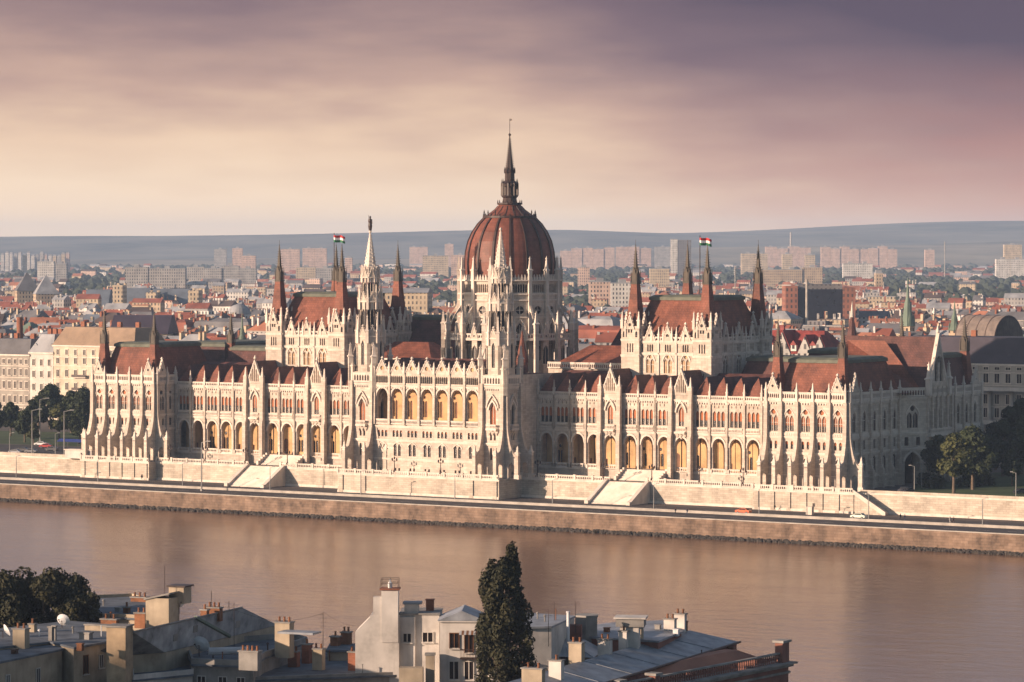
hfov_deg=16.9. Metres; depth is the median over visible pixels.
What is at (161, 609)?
lift tower
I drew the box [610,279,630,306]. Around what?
apartment block
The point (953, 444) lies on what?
broadleaf tree
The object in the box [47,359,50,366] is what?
window
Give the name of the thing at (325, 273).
apartment block
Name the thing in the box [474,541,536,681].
poplar tree
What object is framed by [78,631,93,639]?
chimney stack
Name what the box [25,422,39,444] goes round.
broadleaf tree
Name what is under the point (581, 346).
city house
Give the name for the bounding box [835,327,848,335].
city house
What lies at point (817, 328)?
apartment block
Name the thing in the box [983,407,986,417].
window
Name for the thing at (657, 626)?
roof vent
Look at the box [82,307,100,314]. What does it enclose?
city house
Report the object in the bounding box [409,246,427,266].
apartment block
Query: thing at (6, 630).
satellite dish
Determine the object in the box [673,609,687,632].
chimney stack
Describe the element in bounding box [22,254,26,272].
apartment block
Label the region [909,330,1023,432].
ministry building
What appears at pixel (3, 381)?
window
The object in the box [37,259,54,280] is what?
apartment block
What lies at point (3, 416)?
broadleaf tree
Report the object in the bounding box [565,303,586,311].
city house
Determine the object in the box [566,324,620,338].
city house
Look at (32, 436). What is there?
street lamp
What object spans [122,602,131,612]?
chimney stack
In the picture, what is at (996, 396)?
window
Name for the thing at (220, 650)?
roof duct
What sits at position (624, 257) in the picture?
apartment block
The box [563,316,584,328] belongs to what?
city house
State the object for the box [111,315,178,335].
long hall
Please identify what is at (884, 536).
quay wall
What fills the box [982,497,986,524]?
street lamp
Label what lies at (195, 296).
gable tower
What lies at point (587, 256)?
apartment block
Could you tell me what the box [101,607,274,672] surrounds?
slate roof house
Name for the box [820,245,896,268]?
apartment block
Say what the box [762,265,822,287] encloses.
apartment block
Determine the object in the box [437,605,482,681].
gabled house
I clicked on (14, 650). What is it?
roof vent
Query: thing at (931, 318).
city house
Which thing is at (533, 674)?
chimney stack
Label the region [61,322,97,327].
city house
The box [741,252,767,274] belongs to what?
apartment block
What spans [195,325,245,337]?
city house
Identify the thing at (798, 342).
gabled block
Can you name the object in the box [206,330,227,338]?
city house
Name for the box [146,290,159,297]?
gable tower
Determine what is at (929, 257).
apartment block
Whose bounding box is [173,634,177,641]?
skylight
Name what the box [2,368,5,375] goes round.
window
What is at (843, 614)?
river water
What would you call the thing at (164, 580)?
antenna
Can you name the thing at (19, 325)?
chimney stack
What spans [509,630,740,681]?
long house
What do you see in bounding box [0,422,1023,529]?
ground
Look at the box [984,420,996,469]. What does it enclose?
broadleaf tree
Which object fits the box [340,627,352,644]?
chimney stack
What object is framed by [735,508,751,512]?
car
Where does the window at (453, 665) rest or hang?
in the gabled house at (458, 657)
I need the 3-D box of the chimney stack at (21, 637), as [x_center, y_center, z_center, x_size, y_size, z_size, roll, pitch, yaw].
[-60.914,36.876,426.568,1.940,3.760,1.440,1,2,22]
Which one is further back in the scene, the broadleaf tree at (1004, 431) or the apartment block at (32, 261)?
the apartment block at (32, 261)
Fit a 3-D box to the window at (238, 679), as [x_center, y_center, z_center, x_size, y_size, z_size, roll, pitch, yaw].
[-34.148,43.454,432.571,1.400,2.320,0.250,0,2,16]
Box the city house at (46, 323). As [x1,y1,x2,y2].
[37,320,71,327]
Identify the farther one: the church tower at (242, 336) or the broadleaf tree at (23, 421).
the church tower at (242, 336)
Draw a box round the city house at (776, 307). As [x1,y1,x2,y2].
[767,304,781,311]
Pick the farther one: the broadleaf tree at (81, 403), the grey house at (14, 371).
the grey house at (14, 371)
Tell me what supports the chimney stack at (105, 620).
on the flat roof house at (88, 663)
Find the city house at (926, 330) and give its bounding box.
[916,326,932,334]
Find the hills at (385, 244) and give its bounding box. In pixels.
[0,221,1023,259]
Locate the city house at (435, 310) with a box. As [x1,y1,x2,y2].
[428,308,445,313]
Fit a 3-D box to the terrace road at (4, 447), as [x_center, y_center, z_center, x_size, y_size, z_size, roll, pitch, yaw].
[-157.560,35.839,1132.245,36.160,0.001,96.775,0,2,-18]
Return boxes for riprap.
[0,498,1023,555]
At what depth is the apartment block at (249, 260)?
6391.35 m
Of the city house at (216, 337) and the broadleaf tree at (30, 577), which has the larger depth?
the city house at (216, 337)
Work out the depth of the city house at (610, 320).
1833.73 m
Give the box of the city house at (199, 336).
[179,331,209,340]
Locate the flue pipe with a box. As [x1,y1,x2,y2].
[566,611,569,645]
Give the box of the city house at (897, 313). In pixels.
[891,308,928,318]
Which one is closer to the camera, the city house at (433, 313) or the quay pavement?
the quay pavement
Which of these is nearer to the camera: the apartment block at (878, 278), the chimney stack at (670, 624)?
the chimney stack at (670, 624)
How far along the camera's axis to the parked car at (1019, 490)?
929.38 m
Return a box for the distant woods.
[0,262,1023,308]
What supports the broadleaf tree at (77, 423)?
on the lawn at (17, 438)
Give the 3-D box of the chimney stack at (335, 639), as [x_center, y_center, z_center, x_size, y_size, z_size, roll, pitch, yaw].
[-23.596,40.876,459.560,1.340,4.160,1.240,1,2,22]
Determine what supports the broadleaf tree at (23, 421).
on the lawn at (17, 438)
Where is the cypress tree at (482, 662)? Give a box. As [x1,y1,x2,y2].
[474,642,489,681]
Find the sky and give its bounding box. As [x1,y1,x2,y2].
[0,0,1023,236]
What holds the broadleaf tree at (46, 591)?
on the ground at (44, 427)
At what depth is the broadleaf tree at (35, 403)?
1239.61 m
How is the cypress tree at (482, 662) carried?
on the ground at (44, 427)
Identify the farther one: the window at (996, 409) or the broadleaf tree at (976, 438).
the window at (996, 409)
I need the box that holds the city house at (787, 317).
[769,308,802,323]
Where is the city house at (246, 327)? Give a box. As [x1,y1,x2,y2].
[243,325,249,333]
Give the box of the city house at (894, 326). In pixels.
[867,320,924,335]
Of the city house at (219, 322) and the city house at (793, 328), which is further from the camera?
the city house at (219, 322)
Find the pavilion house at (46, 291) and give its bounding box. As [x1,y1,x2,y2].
[33,276,58,302]
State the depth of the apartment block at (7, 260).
7196.64 m
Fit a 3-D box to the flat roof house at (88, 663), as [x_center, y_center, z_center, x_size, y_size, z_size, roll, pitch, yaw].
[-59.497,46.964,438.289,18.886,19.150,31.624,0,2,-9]
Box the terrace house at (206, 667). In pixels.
[187,634,306,681]
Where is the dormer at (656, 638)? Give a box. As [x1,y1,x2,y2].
[589,620,683,651]
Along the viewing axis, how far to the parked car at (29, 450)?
1114.21 m
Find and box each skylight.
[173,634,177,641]
[193,625,197,632]
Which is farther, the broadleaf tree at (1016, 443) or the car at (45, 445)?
the car at (45, 445)
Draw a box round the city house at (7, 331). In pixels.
[0,326,24,335]
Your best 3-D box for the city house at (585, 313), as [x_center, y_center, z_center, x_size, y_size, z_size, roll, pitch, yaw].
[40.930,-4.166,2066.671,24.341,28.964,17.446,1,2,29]
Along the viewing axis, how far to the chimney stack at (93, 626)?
442.30 m
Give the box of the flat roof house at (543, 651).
[525,613,574,670]
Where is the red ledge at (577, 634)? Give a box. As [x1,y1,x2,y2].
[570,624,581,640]
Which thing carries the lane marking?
on the quay road at (831, 522)
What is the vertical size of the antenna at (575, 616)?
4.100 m
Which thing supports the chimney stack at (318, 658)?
on the flat roof house at (335, 671)
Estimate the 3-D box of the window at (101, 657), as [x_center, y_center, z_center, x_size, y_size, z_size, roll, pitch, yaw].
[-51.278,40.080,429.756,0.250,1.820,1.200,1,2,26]
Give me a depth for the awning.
1135.18 m
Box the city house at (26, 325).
[13,320,37,332]
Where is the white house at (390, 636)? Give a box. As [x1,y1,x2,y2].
[355,577,442,681]
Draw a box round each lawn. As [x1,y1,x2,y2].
[0,431,80,445]
[915,472,1023,496]
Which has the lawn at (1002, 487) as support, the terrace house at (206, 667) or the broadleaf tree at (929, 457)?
the broadleaf tree at (929, 457)
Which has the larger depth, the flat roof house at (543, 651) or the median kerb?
the median kerb
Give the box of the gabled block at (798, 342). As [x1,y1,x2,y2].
[772,325,839,354]
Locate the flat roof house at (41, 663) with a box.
[0,644,64,681]
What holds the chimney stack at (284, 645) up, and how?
on the flat roof house at (335, 671)
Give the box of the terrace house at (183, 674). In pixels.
[132,665,193,681]
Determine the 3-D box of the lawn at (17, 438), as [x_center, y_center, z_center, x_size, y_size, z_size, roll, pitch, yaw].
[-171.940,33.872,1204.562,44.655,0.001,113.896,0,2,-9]
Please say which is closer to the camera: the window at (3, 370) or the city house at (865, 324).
the window at (3, 370)
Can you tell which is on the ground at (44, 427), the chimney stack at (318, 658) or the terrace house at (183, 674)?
the terrace house at (183, 674)
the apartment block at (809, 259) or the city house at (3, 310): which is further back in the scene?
the apartment block at (809, 259)
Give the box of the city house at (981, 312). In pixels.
[972,309,1001,314]
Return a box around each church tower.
[238,313,246,339]
[900,278,914,330]
[948,301,957,334]
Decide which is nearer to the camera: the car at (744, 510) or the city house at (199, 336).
the car at (744, 510)
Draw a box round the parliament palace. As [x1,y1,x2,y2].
[81,119,983,492]
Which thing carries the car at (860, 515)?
on the quay road at (634, 506)
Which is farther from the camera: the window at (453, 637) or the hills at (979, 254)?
the hills at (979, 254)
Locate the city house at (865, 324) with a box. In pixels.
[860,316,881,326]
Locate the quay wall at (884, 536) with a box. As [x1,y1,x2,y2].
[0,483,1023,552]
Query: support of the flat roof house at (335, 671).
on the ground at (44, 427)
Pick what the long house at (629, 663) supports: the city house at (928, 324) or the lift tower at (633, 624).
the lift tower at (633, 624)
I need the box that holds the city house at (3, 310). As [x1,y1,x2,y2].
[0,307,16,313]
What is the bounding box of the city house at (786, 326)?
[772,322,790,328]
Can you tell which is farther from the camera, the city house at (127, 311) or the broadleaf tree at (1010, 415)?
the city house at (127, 311)
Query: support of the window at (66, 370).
in the cream house at (76, 352)
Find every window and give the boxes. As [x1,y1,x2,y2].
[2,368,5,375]
[2,380,5,388]
[2,394,5,402]
[5,674,10,681]
[7,380,11,388]
[19,381,22,388]
[19,395,22,402]
[36,667,40,681]
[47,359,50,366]
[47,370,50,377]
[56,369,59,376]
[64,369,68,376]
[64,382,68,389]
[83,654,89,675]
[98,654,104,668]
[197,675,205,681]
[218,676,226,681]
[236,677,244,681]
[402,633,411,643]
[421,632,433,643]
[448,633,459,649]
[448,661,459,680]
[463,635,473,653]
[463,661,474,680]
[983,373,988,382]
[983,393,986,403]
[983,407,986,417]
[993,373,999,383]
[994,366,999,370]
[994,394,999,404]
[994,407,999,417]
[1004,373,1010,383]
[1005,394,1008,404]
[1016,373,1022,383]
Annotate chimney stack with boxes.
[11,623,30,648]
[16,317,22,337]
[27,618,37,631]
[47,626,52,640]
[51,625,57,640]
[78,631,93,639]
[83,623,108,630]
[99,614,120,623]
[105,623,133,681]
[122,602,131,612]
[129,592,149,601]
[133,607,145,628]
[199,604,210,615]
[206,602,223,621]
[237,645,262,670]
[273,616,294,657]
[288,646,300,666]
[300,639,313,663]
[311,643,326,669]
[329,631,341,645]
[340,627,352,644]
[347,646,354,670]
[520,662,546,681]
[547,655,565,679]
[567,637,585,663]
[596,634,613,655]
[617,626,629,649]
[640,626,644,638]
[662,614,677,630]
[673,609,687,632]
[805,279,807,323]
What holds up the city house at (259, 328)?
on the ground at (44, 427)
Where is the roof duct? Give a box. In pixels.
[208,647,249,654]
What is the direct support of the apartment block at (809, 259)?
on the ground at (44, 427)
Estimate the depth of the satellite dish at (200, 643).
441.15 m
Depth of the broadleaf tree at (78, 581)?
472.65 m
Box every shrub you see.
[916,472,934,484]
[923,474,945,487]
[955,475,977,486]
[974,472,986,485]
[980,473,995,484]
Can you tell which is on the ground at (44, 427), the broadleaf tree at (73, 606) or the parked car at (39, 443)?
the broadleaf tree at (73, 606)
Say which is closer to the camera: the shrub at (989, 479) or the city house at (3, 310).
the shrub at (989, 479)
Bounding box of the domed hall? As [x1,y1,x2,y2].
[228,304,250,317]
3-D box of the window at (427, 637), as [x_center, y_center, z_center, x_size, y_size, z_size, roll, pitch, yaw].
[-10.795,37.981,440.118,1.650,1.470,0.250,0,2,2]
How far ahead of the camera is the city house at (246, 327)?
1735.71 m
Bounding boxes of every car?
[8,449,21,452]
[17,447,28,450]
[24,448,37,452]
[34,441,45,445]
[39,443,52,447]
[45,446,58,450]
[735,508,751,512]
[850,513,866,518]
[900,487,914,491]
[1012,488,1023,493]
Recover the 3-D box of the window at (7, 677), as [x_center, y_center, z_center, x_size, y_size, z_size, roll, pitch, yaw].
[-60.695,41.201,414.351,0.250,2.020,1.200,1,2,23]
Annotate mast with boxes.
[944,243,945,276]
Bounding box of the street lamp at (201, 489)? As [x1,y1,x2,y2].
[200,441,210,490]
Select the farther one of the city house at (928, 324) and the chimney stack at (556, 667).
the city house at (928, 324)
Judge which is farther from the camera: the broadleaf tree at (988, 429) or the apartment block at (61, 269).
the apartment block at (61, 269)
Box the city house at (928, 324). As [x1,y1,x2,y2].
[924,322,942,326]
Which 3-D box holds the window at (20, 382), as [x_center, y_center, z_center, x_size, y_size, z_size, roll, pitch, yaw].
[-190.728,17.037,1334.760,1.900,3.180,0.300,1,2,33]
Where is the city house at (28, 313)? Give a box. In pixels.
[4,308,48,319]
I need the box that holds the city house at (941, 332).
[929,329,948,334]
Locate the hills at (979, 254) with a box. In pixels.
[0,241,1023,267]
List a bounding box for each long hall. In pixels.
[86,289,111,306]
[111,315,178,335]
[127,288,152,302]
[153,289,191,303]
[373,288,432,313]
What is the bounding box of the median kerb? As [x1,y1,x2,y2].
[0,477,1023,528]
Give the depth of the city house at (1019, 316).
1914.60 m
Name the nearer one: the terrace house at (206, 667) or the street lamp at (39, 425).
the terrace house at (206, 667)
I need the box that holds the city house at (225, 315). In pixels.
[217,311,229,317]
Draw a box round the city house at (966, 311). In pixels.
[951,307,1000,314]
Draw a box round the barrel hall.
[955,314,1022,335]
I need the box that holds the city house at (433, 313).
[412,312,453,315]
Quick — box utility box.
[805,506,812,514]
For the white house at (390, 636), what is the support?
on the ground at (44, 427)
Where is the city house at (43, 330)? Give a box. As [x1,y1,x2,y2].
[37,328,54,336]
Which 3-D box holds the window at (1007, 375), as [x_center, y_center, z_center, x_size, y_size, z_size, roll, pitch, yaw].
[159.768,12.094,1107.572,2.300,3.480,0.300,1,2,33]
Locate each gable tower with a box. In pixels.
[112,283,126,302]
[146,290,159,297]
[188,288,202,302]
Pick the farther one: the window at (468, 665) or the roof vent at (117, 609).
the roof vent at (117, 609)
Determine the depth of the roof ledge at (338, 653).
454.38 m
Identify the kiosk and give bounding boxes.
[63,448,94,458]
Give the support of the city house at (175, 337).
on the ground at (44, 427)
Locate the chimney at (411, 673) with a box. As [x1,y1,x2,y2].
[399,652,435,681]
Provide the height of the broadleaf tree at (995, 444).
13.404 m
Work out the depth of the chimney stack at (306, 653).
451.11 m
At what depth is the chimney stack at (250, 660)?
427.94 m
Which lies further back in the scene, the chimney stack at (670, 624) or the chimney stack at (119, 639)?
the chimney stack at (670, 624)
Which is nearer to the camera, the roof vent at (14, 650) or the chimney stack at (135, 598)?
the roof vent at (14, 650)
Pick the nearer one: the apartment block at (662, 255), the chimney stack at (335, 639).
the chimney stack at (335, 639)
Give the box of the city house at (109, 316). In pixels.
[94,311,123,324]
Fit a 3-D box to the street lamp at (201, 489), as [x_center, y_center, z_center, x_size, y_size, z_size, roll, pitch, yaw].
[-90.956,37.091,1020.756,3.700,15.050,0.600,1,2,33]
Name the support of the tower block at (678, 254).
on the ground at (44, 427)
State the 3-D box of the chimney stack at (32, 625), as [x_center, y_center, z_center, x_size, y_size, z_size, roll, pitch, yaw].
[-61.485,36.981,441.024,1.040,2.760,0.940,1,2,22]
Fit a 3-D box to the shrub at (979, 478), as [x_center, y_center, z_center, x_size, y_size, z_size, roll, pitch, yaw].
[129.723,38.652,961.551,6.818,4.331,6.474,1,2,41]
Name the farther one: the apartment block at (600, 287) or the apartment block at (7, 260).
the apartment block at (7, 260)
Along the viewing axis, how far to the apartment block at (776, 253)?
8190.10 m
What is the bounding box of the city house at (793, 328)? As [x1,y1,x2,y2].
[772,326,804,329]
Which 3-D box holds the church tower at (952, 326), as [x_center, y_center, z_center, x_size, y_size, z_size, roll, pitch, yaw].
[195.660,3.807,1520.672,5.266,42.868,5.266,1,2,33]
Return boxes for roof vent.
[10,648,18,653]
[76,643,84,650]
[114,607,121,611]
[603,627,610,631]
[654,624,661,628]
[672,628,679,635]
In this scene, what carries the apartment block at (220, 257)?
on the ground at (44, 427)
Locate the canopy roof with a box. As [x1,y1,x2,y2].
[277,629,320,634]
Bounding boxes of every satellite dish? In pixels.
[2,624,9,637]
[57,614,69,624]
[193,636,209,651]
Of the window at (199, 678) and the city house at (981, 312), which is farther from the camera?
the city house at (981, 312)
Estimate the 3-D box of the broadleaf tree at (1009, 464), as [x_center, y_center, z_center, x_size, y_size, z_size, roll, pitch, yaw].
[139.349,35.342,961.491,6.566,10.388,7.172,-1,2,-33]
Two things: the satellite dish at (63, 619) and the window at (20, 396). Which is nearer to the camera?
the satellite dish at (63, 619)
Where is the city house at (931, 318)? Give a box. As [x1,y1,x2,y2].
[917,314,942,323]
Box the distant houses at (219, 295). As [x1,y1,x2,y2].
[0,263,1023,344]
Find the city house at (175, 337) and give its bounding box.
[161,333,188,339]
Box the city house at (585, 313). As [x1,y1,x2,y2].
[566,310,588,317]
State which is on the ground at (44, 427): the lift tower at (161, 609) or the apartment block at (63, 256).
the apartment block at (63, 256)
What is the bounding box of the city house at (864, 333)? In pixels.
[856,331,872,335]
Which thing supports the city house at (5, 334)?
on the ground at (44, 427)
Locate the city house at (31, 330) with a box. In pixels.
[24,325,51,335]
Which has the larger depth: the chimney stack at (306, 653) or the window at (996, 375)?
the window at (996, 375)
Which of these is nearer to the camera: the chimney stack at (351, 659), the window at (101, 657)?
the window at (101, 657)
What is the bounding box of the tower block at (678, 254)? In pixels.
[671,239,690,275]
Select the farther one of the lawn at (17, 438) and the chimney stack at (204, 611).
the lawn at (17, 438)
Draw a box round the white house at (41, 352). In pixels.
[28,329,63,418]
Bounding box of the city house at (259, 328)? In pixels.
[246,316,265,337]
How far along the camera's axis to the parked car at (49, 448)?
1125.91 m
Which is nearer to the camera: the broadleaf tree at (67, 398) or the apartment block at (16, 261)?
the broadleaf tree at (67, 398)
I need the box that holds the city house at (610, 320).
[578,315,620,325]
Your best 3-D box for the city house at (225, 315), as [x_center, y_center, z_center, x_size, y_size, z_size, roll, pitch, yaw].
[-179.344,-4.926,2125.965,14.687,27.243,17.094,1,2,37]
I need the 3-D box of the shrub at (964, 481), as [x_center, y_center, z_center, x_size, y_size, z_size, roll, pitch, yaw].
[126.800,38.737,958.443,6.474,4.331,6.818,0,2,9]
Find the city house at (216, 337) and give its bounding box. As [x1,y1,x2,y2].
[210,334,237,339]
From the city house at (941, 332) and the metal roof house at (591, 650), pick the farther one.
the city house at (941, 332)
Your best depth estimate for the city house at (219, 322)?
1885.77 m
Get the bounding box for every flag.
[334,233,344,291]
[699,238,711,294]
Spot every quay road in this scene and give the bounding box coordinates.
[0,474,1023,525]
[0,479,1023,533]
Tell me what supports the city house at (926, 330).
on the ground at (44, 427)
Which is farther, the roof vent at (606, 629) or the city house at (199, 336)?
the city house at (199, 336)
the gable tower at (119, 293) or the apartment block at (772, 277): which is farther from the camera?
the apartment block at (772, 277)
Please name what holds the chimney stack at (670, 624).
on the long house at (629, 663)
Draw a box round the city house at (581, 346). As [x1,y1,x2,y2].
[565,343,595,353]
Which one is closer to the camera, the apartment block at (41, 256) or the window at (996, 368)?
the window at (996, 368)
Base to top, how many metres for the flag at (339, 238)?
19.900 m
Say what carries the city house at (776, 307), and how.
on the ground at (44, 427)
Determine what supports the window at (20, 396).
in the grey house at (14, 371)
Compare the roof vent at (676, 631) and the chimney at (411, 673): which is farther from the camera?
the roof vent at (676, 631)
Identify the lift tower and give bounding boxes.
[144,584,193,627]
[614,615,647,648]
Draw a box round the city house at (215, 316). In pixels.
[193,313,222,317]
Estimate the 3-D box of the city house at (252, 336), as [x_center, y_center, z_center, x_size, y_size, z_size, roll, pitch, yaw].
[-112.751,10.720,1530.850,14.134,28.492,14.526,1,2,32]
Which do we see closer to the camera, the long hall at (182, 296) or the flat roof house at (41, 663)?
the flat roof house at (41, 663)
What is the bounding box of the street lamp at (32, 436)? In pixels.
[31,409,38,452]
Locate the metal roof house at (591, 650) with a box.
[559,638,597,664]
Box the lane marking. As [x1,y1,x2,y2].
[18,477,1013,531]
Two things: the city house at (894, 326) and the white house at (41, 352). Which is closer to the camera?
the white house at (41, 352)
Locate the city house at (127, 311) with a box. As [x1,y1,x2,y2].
[123,309,153,314]
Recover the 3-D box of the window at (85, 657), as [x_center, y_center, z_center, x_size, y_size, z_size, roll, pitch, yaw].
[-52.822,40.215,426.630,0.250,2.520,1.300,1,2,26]
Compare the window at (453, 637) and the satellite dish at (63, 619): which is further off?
the satellite dish at (63, 619)
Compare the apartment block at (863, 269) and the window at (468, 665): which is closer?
the window at (468, 665)
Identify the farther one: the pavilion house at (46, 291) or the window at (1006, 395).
the pavilion house at (46, 291)
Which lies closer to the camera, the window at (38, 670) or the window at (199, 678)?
the window at (38, 670)
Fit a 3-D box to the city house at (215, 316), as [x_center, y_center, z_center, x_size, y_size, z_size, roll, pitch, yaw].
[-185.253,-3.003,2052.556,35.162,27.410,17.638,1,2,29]
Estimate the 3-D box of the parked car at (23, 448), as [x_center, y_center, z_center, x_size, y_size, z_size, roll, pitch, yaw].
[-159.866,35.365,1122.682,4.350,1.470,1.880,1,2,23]
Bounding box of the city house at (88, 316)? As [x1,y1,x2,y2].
[83,313,124,319]
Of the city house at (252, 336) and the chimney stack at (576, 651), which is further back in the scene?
the city house at (252, 336)
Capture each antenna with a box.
[164,565,164,596]
[544,609,551,646]
[574,601,575,632]
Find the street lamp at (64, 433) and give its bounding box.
[64,410,70,454]
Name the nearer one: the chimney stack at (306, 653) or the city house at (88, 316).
the chimney stack at (306, 653)
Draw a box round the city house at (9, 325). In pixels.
[1,320,16,328]
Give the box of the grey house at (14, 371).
[0,333,38,410]
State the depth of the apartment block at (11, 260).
7589.54 m
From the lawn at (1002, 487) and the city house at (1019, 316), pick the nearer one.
the lawn at (1002, 487)
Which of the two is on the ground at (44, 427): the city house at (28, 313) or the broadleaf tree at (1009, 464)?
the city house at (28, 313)
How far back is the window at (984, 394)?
1112.23 m
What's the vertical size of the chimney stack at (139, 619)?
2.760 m
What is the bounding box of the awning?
[57,439,88,448]
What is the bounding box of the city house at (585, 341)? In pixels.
[565,339,594,343]
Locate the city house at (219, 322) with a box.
[192,317,256,327]
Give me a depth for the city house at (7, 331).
1676.16 m
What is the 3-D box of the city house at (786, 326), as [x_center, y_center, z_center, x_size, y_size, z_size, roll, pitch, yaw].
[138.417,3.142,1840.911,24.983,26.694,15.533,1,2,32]
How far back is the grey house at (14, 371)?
1337.09 m
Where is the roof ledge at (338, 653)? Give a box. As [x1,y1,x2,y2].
[326,643,354,660]
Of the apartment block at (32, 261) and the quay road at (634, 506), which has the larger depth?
the apartment block at (32, 261)
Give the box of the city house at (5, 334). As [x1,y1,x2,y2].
[3,333,30,337]
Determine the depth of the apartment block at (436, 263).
5891.62 m
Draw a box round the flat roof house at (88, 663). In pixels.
[0,621,106,681]
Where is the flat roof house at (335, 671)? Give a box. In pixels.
[255,649,396,681]
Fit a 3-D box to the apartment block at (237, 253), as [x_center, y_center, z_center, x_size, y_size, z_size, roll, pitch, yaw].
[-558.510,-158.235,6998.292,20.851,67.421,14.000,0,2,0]
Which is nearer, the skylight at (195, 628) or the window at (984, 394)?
the skylight at (195, 628)
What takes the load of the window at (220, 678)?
in the terrace house at (206, 667)
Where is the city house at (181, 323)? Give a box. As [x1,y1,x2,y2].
[175,317,195,327]
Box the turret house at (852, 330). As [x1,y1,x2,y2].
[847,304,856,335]
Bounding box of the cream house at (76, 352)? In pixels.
[52,321,163,419]
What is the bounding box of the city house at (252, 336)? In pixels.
[246,333,256,339]
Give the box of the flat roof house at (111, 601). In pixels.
[88,593,145,630]
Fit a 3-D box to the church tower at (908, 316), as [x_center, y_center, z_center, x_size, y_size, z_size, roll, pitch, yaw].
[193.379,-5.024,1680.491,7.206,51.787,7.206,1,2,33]
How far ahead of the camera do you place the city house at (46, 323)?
1871.63 m
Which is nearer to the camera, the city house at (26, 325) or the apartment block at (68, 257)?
the city house at (26, 325)
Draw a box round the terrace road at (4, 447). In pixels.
[0,444,80,453]
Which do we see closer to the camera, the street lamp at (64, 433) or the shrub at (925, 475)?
the shrub at (925, 475)
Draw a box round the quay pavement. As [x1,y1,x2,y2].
[0,472,1023,522]
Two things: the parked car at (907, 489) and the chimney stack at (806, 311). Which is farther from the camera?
the chimney stack at (806, 311)
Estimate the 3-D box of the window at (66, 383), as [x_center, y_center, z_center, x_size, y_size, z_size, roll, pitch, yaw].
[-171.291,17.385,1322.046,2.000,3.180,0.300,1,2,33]
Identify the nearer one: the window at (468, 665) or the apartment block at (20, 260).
the window at (468, 665)
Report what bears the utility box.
on the quay road at (634, 506)
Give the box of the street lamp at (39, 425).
[39,398,48,440]
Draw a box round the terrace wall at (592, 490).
[0,452,1023,520]
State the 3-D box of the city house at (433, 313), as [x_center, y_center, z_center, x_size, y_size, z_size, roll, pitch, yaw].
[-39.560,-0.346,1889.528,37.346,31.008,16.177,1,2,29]
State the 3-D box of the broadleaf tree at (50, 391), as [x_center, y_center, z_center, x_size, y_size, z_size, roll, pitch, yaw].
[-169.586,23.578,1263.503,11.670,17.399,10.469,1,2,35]
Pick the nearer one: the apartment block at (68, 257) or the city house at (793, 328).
the city house at (793, 328)
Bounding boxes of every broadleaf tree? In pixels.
[0,402,7,427]
[0,566,56,623]
[0,570,35,627]
[2,402,19,435]
[11,575,80,624]
[14,409,36,441]
[24,395,49,429]
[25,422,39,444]
[38,382,62,428]
[38,567,90,621]
[47,402,70,439]
[52,590,101,622]
[62,390,75,432]
[67,412,88,443]
[68,386,89,421]
[919,434,950,475]
[935,432,972,492]
[949,423,998,489]
[975,433,1005,474]
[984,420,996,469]
[990,418,1018,475]
[1000,397,1023,473]
[1000,449,1023,485]
[1009,415,1023,463]
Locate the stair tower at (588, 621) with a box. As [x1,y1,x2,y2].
[576,613,597,642]
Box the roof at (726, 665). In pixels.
[611,639,797,681]
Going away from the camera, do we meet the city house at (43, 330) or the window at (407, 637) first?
the window at (407, 637)
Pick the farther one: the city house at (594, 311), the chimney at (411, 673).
the city house at (594, 311)
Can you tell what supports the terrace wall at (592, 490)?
on the ground at (44, 427)
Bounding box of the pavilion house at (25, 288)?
[14,273,36,302]
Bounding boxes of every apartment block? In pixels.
[1,253,4,270]
[5,251,9,271]
[10,252,12,268]
[14,253,17,269]
[18,252,21,270]
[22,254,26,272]
[27,251,30,269]
[31,255,34,268]
[35,254,38,269]
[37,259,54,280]
[40,252,43,260]
[55,261,67,281]
[61,252,65,262]
[66,252,69,271]
[125,264,148,287]
[149,266,185,288]
[187,264,256,282]
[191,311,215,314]
[214,248,226,267]
[232,247,242,267]
[242,254,255,267]
[281,247,299,271]
[296,265,315,278]
[303,247,326,267]
[316,266,332,282]
[345,256,352,272]
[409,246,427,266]
[423,254,447,276]
[445,243,453,266]
[451,253,463,275]
[560,246,614,269]
[578,265,589,286]
[589,278,610,304]
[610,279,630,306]
[616,245,650,268]
[649,266,669,287]
[655,245,670,267]
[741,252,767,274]
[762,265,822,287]
[765,245,810,266]
[782,252,792,268]
[802,320,848,326]
[802,326,839,332]
[804,253,814,266]
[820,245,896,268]
[842,261,872,278]
[874,270,882,286]
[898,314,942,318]
[924,248,934,267]
[995,257,1023,278]
[1003,243,1021,258]
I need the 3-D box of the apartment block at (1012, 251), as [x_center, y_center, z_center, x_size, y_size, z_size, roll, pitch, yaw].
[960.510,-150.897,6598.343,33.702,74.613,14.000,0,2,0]
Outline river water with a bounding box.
[0,501,1023,681]
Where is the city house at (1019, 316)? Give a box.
[986,308,1023,326]
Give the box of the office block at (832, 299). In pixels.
[782,284,854,323]
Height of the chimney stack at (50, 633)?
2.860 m
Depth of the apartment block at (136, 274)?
3942.45 m
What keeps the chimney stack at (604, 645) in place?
on the long house at (629, 663)
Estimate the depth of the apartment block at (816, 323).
1980.38 m
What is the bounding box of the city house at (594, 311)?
[588,309,606,312]
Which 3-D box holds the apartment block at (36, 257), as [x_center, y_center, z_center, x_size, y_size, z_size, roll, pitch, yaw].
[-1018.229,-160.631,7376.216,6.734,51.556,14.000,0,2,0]

